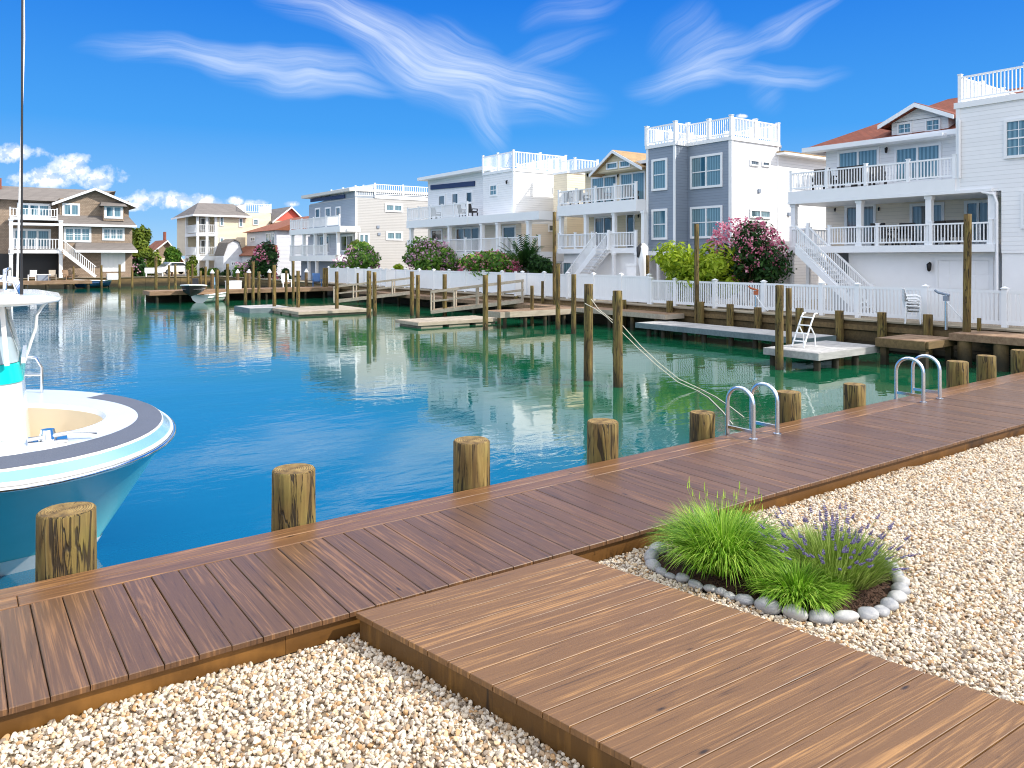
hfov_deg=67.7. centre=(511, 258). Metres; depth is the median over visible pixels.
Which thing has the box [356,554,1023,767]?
platform
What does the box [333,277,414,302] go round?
gangway
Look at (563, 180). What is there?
house
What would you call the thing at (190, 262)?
shrub
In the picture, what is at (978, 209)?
sliding door
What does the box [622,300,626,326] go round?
wooden piling
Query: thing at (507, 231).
sliding door
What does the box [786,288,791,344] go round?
wooden piling
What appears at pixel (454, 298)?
gangway
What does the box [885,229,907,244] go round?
patio table
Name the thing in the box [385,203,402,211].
window
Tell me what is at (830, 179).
patio chair
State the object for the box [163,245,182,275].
tree
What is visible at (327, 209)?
balcony door
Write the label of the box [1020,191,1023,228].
window
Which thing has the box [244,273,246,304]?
wooden piling
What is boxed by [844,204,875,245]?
sliding door
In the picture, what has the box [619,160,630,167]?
window
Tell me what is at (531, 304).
wooden piling
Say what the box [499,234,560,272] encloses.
palm
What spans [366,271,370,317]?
wooden piling
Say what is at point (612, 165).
window
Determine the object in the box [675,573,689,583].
edging stone
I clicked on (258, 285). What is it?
wooden piling
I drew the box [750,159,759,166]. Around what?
window
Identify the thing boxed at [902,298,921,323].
plastic chair
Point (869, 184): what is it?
patio chair
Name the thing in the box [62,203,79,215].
window
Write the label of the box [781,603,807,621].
edging stone
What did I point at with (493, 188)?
window
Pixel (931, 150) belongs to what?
sliding door
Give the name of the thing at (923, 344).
walkway
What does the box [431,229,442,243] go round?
sliding door
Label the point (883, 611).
edging stone
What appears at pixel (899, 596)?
edging stone
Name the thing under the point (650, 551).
edging stone
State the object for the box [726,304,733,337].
wooden piling
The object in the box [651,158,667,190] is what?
window
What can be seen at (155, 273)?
wooden piling
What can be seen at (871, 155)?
sliding door
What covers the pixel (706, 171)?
window
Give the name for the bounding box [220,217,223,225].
window
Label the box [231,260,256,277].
shrub
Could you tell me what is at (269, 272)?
bollard
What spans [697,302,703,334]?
wooden piling
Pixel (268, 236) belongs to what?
window
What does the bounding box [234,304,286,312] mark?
floating dock
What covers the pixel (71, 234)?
window
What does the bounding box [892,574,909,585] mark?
edging stone
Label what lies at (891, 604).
edging stone
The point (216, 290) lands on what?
wooden piling
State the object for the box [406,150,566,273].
house
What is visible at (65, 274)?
lawn chair
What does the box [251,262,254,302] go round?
wooden piling
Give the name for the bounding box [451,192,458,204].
balcony door
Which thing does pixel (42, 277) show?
dock box
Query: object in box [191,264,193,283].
wooden piling
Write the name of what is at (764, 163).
window
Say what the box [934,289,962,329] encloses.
water post
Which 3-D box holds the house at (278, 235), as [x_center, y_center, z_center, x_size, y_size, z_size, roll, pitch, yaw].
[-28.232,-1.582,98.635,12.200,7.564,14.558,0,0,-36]
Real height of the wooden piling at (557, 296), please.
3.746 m
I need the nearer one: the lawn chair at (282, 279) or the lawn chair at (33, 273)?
the lawn chair at (282, 279)
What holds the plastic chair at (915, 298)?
on the plastic chair at (903, 296)
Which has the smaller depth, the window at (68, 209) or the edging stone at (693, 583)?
the edging stone at (693, 583)
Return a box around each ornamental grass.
[641,481,802,594]
[738,553,857,615]
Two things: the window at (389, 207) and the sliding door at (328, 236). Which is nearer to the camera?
the window at (389, 207)
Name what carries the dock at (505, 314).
on the water
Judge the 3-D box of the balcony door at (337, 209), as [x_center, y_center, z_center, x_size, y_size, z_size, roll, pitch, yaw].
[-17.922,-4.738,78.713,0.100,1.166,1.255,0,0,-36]
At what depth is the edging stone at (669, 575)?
5.57 m
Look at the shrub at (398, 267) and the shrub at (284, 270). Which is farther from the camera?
the shrub at (284, 270)
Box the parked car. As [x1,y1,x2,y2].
[158,262,186,274]
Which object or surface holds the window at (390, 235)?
in the house at (337, 222)
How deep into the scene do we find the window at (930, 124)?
31.90 m
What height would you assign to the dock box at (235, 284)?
0.630 m
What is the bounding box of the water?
[0,285,1010,588]
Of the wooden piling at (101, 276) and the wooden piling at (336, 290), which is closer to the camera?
the wooden piling at (336, 290)
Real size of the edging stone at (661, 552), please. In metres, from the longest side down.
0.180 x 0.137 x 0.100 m
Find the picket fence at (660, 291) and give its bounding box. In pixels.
[648,277,1023,327]
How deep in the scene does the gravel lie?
4.27 m
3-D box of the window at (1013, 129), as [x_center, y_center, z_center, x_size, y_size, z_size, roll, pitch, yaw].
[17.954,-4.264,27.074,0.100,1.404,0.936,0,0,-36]
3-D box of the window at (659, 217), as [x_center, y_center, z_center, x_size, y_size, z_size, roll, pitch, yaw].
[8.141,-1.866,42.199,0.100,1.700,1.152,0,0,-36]
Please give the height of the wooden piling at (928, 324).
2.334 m
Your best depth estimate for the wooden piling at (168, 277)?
64.72 m
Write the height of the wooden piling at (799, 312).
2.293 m
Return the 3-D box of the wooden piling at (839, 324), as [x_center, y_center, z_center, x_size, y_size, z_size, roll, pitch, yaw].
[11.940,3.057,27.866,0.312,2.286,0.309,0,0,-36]
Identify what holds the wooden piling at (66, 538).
on the water
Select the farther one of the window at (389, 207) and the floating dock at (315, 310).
the window at (389, 207)
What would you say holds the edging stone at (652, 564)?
on the gravel
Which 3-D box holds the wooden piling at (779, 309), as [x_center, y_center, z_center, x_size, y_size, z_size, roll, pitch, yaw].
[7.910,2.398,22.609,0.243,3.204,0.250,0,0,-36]
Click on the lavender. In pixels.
(858, 560)
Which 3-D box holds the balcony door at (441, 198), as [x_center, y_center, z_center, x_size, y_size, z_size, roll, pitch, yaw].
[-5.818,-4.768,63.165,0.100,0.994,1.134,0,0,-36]
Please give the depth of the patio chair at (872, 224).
31.91 m
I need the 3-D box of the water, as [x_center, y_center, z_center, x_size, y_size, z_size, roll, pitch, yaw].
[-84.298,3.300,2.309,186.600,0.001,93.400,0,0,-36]
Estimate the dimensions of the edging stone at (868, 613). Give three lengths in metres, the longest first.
0.162 x 0.121 x 0.073 m
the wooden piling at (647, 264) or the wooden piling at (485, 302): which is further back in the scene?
the wooden piling at (647, 264)
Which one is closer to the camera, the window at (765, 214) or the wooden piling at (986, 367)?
the wooden piling at (986, 367)
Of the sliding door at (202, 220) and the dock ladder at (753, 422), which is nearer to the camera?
the dock ladder at (753, 422)
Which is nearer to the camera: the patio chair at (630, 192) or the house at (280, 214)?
the patio chair at (630, 192)
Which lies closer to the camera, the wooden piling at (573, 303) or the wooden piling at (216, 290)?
the wooden piling at (573, 303)
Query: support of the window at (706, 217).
in the house at (708, 181)
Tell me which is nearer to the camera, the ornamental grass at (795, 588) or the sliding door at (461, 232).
the ornamental grass at (795, 588)
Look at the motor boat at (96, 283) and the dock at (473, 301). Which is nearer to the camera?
the dock at (473, 301)
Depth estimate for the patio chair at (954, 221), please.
29.43 m
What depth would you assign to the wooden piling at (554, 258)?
41.03 m
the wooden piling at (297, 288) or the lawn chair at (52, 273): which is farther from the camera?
the lawn chair at (52, 273)
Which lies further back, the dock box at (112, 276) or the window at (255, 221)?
the window at (255, 221)
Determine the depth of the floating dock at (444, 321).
37.26 m
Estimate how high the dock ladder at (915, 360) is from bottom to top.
2.177 m
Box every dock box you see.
[37,274,50,280]
[106,273,117,279]
[225,281,241,288]
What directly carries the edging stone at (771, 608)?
on the gravel
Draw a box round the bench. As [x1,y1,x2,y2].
[145,268,162,276]
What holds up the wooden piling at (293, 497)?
on the water
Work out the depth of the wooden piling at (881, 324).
26.47 m
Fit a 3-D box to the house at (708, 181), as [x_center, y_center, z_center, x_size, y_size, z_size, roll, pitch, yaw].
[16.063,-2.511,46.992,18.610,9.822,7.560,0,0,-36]
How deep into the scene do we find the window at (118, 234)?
89.64 m
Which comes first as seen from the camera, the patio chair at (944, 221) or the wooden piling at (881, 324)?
the wooden piling at (881, 324)
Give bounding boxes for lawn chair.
[28,270,36,280]
[48,270,56,279]
[62,270,73,279]
[280,274,291,286]
[312,273,321,286]
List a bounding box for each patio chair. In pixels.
[457,205,468,216]
[465,204,477,215]
[578,190,590,203]
[597,188,611,201]
[624,185,638,199]
[812,169,822,189]
[822,168,842,188]
[837,166,856,187]
[851,165,874,186]
[868,166,886,185]
[870,223,893,245]
[895,223,915,244]
[934,220,959,244]
[945,220,963,244]
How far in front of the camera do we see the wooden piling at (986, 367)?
14.12 m
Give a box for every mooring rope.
[585,303,732,424]
[591,299,743,416]
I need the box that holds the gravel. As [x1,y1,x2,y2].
[0,434,1023,767]
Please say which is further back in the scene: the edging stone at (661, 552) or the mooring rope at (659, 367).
the mooring rope at (659, 367)
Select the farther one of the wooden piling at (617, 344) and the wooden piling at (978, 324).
the wooden piling at (978, 324)
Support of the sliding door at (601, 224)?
in the house at (614, 235)
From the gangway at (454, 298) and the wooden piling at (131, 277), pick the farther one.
the wooden piling at (131, 277)
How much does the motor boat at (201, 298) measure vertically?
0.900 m
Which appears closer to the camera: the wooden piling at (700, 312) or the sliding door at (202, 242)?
the wooden piling at (700, 312)
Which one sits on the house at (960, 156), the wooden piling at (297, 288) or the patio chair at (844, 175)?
the patio chair at (844, 175)
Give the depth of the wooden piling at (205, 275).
58.81 m
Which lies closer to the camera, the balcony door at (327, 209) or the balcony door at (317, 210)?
the balcony door at (327, 209)
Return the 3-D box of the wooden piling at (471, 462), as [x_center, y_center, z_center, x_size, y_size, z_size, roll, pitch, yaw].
[-0.398,3.093,7.508,0.379,2.613,0.374,0,0,-36]
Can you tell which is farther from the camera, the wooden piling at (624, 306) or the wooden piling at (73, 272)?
the wooden piling at (73, 272)
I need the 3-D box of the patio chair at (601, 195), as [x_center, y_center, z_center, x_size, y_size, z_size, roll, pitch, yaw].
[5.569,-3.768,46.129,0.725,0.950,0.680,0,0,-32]
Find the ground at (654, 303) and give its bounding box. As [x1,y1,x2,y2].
[6,259,1023,708]
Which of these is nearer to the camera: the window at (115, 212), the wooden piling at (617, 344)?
the wooden piling at (617, 344)
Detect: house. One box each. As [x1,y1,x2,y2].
[0,178,137,277]
[149,232,184,273]
[171,203,270,275]
[239,216,308,276]
[269,206,301,223]
[289,183,427,280]
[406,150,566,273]
[553,157,598,251]
[557,150,665,279]
[644,114,825,303]
[754,62,1023,321]
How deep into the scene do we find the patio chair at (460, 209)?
58.23 m
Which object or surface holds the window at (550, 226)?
in the house at (512, 203)
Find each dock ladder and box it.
[726,382,781,439]
[894,354,943,402]
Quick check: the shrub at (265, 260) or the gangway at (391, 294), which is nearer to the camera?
the gangway at (391, 294)
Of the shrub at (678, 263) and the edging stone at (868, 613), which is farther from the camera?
the shrub at (678, 263)
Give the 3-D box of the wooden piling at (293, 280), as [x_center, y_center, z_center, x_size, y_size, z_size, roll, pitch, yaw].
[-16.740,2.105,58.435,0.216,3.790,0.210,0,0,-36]
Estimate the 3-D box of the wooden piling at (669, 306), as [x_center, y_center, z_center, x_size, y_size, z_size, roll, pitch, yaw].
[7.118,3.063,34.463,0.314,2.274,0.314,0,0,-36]
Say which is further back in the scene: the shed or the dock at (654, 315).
the shed
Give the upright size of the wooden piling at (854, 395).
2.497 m
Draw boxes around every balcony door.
[315,208,319,218]
[325,207,330,215]
[335,206,340,217]
[438,194,445,206]
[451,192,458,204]
[465,190,472,203]
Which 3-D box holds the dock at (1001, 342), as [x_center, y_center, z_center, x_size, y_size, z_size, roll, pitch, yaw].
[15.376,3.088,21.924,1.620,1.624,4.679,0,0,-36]
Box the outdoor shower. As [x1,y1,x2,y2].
[626,243,647,275]
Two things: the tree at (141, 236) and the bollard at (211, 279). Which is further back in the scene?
the tree at (141, 236)
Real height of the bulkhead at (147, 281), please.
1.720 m
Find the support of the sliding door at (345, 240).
in the house at (337, 222)
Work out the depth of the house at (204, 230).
102.23 m
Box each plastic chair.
[902,288,921,313]
[902,292,921,317]
[902,295,921,320]
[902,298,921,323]
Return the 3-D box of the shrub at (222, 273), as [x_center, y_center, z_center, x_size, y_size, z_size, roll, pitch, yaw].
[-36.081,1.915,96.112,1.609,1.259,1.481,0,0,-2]
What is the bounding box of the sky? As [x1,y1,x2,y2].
[0,0,1023,284]
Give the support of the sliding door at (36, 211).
in the house at (86, 233)
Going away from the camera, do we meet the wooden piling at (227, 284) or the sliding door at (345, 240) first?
the wooden piling at (227, 284)
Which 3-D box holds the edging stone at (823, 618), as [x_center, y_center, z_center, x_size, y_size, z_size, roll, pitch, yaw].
[1.992,2.317,4.931,0.162,0.084,0.131,0,7,-5]
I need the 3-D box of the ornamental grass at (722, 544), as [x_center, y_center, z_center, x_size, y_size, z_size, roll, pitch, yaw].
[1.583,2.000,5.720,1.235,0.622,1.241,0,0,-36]
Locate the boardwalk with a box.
[0,372,1023,738]
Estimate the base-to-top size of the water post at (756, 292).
1.081 m
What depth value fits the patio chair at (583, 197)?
47.46 m
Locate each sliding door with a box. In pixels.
[13,228,50,247]
[17,203,50,217]
[200,218,209,230]
[200,240,209,252]
[319,235,329,252]
[340,234,353,251]
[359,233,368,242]
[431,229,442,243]
[455,226,479,251]
[502,225,515,251]
[591,174,616,202]
[594,216,611,247]
[619,171,645,200]
[837,147,879,186]
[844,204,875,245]
[894,142,941,183]
[909,202,944,244]
[964,200,987,243]
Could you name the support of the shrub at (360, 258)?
on the ground at (654, 303)
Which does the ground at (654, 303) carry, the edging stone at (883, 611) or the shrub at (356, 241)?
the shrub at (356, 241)
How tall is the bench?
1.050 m
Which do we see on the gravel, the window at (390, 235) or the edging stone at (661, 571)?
the edging stone at (661, 571)
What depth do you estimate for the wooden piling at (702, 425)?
9.37 m
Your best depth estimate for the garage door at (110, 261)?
89.60 m
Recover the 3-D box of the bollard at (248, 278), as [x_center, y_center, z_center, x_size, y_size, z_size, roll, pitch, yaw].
[-21.438,2.250,62.239,0.323,2.700,0.340,0,0,-36]
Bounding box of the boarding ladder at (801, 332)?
[791,312,817,347]
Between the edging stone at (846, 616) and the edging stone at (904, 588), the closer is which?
the edging stone at (846, 616)
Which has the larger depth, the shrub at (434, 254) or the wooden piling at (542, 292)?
the shrub at (434, 254)
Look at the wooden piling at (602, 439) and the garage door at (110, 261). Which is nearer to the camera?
the wooden piling at (602, 439)
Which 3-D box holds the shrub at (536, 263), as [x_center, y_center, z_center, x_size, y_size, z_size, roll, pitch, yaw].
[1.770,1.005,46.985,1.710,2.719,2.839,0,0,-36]
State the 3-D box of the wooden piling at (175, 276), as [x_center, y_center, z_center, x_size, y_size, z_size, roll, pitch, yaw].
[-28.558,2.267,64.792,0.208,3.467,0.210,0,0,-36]
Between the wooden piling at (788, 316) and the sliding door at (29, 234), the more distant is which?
the sliding door at (29, 234)
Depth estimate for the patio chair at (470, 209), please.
57.14 m
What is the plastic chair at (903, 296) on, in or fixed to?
on the plastic chair at (903, 300)
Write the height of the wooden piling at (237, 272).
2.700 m
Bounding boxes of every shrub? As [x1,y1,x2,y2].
[132,257,147,276]
[185,255,197,275]
[207,268,219,275]
[219,270,230,275]
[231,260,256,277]
[246,240,279,278]
[279,267,291,278]
[330,242,381,268]
[346,239,370,253]
[393,264,403,269]
[402,236,459,270]
[457,248,522,292]
[526,252,552,273]
[650,239,742,306]
[705,216,796,308]
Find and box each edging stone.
[644,548,658,560]
[645,559,660,571]
[649,542,666,555]
[655,567,666,576]
[664,572,675,579]
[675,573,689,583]
[688,579,702,589]
[703,584,715,592]
[715,587,726,596]
[723,591,734,599]
[735,594,754,605]
[754,596,781,615]
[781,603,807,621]
[808,609,833,625]
[833,610,859,624]
[857,607,878,619]
[873,605,889,616]
[880,597,898,611]
[886,590,906,603]
[890,567,903,577]
[890,582,910,594]
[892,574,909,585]
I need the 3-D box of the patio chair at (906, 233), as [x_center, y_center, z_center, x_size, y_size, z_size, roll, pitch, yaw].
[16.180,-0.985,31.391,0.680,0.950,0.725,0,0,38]
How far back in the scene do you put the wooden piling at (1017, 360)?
15.14 m
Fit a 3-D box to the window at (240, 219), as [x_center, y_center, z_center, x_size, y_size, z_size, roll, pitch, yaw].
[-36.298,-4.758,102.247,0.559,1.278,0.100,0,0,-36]
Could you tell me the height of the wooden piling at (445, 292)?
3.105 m
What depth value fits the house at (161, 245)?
113.56 m
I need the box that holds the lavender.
[751,501,919,590]
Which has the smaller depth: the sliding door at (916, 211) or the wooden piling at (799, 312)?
the wooden piling at (799, 312)
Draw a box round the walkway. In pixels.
[875,334,956,368]
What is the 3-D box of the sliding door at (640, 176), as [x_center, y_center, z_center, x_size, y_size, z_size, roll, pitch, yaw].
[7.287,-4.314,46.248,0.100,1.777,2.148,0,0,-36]
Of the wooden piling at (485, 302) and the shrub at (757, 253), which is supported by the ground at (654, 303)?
the shrub at (757, 253)
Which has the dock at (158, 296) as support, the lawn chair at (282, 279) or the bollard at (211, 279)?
the lawn chair at (282, 279)
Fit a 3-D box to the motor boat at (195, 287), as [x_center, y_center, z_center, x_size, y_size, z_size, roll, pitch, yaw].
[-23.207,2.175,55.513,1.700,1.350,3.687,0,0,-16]
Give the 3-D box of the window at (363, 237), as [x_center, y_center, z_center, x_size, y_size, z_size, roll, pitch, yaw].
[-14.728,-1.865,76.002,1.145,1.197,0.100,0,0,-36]
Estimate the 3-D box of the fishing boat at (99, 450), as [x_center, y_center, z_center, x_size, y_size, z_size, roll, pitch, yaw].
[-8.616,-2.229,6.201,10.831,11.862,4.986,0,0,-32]
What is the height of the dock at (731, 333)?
1.153 m
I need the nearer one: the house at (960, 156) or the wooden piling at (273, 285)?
the house at (960, 156)
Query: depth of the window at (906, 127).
32.86 m
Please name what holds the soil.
on the ground at (654, 303)
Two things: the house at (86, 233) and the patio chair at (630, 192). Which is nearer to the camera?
the patio chair at (630, 192)
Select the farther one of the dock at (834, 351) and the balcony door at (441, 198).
the balcony door at (441, 198)
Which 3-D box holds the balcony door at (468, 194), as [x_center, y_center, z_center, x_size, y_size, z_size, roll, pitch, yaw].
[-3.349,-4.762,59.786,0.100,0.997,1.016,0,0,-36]
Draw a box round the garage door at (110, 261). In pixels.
[101,253,124,271]
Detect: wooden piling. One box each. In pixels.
[35,502,96,581]
[72,267,74,287]
[100,265,102,287]
[118,264,120,288]
[131,267,132,288]
[154,256,157,289]
[168,265,169,289]
[174,264,176,289]
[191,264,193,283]
[199,271,201,284]
[204,267,206,289]
[215,270,218,310]
[226,264,228,305]
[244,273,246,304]
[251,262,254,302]
[257,271,259,300]
[271,463,315,531]
[272,265,275,305]
[285,271,287,299]
[292,261,294,300]
[296,271,299,306]
[322,268,327,286]
[335,271,338,308]
[357,273,358,301]
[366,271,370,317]
[373,272,376,315]
[410,271,413,315]
[416,275,419,317]
[443,274,446,316]
[453,436,489,492]
[483,275,487,330]
[497,275,500,323]
[530,286,533,325]
[541,281,543,303]
[553,212,555,304]
[556,264,559,329]
[571,274,575,333]
[584,284,592,380]
[587,418,618,463]
[613,290,622,387]
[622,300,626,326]
[646,255,648,275]
[666,301,672,331]
[689,410,714,442]
[694,224,698,322]
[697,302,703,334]
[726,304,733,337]
[754,307,761,340]
[775,285,783,369]
[777,390,800,423]
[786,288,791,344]
[795,308,803,332]
[835,310,843,341]
[843,382,865,409]
[877,312,886,352]
[923,314,932,355]
[946,360,968,387]
[962,214,971,331]
[976,354,996,381]
[977,318,980,330]
[1011,349,1023,373]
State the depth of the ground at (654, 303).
31.61 m
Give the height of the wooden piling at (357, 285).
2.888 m
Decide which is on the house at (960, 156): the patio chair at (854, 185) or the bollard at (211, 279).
the patio chair at (854, 185)
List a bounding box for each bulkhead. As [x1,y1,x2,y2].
[0,276,209,288]
[219,276,1023,364]
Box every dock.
[0,280,91,289]
[143,286,332,302]
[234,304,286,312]
[272,305,371,316]
[347,290,566,321]
[395,315,496,327]
[488,306,582,328]
[576,307,683,332]
[635,321,835,347]
[763,341,879,370]
[949,330,1023,371]
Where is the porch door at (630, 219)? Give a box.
[626,215,634,247]
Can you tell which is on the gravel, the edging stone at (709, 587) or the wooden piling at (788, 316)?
the edging stone at (709, 587)
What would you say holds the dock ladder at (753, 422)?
attached to the boardwalk
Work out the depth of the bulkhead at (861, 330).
31.21 m
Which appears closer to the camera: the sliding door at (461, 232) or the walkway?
the walkway
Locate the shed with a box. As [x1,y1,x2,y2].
[214,239,242,275]
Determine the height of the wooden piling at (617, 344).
3.167 m
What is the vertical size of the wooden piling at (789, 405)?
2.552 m
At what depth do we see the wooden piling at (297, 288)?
46.79 m
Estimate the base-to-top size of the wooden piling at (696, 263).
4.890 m
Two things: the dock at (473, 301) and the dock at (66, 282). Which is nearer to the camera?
the dock at (473, 301)
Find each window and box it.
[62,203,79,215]
[64,227,90,241]
[102,227,124,240]
[104,206,122,218]
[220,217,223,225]
[239,218,242,226]
[253,219,258,224]
[265,232,274,243]
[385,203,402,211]
[386,231,402,240]
[489,184,497,196]
[548,224,552,231]
[562,262,572,273]
[606,161,617,169]
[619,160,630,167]
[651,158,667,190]
[651,208,667,239]
[690,152,722,189]
[690,205,722,238]
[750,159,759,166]
[750,209,770,218]
[762,161,769,166]
[897,122,911,134]
[925,118,940,130]
[1003,117,1023,158]
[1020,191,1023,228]
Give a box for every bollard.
[210,269,213,288]
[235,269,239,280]
[247,269,250,287]
[267,269,271,287]
[304,269,307,286]
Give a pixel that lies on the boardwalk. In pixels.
(80, 642)
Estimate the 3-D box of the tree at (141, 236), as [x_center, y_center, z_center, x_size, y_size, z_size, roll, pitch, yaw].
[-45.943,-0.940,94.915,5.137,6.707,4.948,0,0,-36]
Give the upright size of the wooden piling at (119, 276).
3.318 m
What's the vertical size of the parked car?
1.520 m
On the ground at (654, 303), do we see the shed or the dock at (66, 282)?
the shed
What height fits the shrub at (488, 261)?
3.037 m
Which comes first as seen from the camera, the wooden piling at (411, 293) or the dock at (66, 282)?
the wooden piling at (411, 293)
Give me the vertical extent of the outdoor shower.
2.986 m
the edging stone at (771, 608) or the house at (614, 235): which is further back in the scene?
the house at (614, 235)
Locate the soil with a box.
[658,551,892,621]
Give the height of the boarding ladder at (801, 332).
1.057 m
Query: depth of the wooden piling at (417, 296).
41.84 m
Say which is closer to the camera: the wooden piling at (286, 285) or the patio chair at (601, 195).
the patio chair at (601, 195)
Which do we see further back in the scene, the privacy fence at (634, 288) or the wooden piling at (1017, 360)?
the privacy fence at (634, 288)
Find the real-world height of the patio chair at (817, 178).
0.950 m
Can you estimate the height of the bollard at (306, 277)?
2.700 m
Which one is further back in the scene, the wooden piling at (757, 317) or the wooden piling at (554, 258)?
the wooden piling at (554, 258)
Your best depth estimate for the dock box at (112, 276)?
85.42 m
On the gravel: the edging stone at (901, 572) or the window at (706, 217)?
the edging stone at (901, 572)
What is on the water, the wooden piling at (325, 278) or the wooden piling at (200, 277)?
the wooden piling at (200, 277)
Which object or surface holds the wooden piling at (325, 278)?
on the dock at (158, 296)
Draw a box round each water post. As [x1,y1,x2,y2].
[748,286,767,310]
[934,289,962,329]
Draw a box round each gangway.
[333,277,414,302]
[430,279,523,313]
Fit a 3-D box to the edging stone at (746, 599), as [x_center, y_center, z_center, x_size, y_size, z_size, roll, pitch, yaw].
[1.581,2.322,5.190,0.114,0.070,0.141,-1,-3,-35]
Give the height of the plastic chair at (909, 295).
0.842 m
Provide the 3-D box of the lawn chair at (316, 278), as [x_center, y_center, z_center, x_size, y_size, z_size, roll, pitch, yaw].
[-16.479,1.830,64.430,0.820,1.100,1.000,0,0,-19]
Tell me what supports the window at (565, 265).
in the house at (614, 235)
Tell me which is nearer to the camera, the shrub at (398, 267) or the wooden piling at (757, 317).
the wooden piling at (757, 317)
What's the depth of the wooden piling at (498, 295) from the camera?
38.24 m
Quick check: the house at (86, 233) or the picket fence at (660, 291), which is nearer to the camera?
the picket fence at (660, 291)
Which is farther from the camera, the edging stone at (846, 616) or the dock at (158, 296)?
the dock at (158, 296)
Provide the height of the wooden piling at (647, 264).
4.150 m
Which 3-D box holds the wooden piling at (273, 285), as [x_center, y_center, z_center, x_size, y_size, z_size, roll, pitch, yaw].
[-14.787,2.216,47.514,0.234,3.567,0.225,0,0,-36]
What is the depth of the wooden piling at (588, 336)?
20.50 m
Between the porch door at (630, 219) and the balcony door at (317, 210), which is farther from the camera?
the balcony door at (317, 210)
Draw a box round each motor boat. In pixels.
[74,276,111,287]
[180,278,206,296]
[191,292,225,302]
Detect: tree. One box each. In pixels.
[132,224,161,276]
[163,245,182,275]
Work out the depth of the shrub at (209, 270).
96.75 m
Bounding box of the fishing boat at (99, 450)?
[0,0,176,576]
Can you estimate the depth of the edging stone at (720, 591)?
5.30 m
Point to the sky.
(170, 107)
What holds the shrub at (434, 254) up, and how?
on the ground at (654, 303)
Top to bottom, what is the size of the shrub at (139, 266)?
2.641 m
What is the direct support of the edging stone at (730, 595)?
on the gravel
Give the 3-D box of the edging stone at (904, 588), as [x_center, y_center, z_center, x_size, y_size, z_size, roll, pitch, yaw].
[2.724,2.315,5.344,0.125,0.089,0.154,2,-1,44]
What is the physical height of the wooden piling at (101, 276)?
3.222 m
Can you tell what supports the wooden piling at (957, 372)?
on the water
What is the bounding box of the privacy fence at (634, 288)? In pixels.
[327,266,651,303]
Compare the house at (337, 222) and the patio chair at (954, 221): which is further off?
the house at (337, 222)
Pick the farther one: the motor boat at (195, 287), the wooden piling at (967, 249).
the motor boat at (195, 287)
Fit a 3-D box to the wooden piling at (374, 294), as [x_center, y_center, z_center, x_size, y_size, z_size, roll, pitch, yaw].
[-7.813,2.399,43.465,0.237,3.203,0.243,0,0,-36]
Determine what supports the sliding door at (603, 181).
in the house at (614, 235)
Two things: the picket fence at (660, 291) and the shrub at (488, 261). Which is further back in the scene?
the shrub at (488, 261)
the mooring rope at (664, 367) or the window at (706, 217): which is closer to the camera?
the mooring rope at (664, 367)
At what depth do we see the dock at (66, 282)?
80.73 m

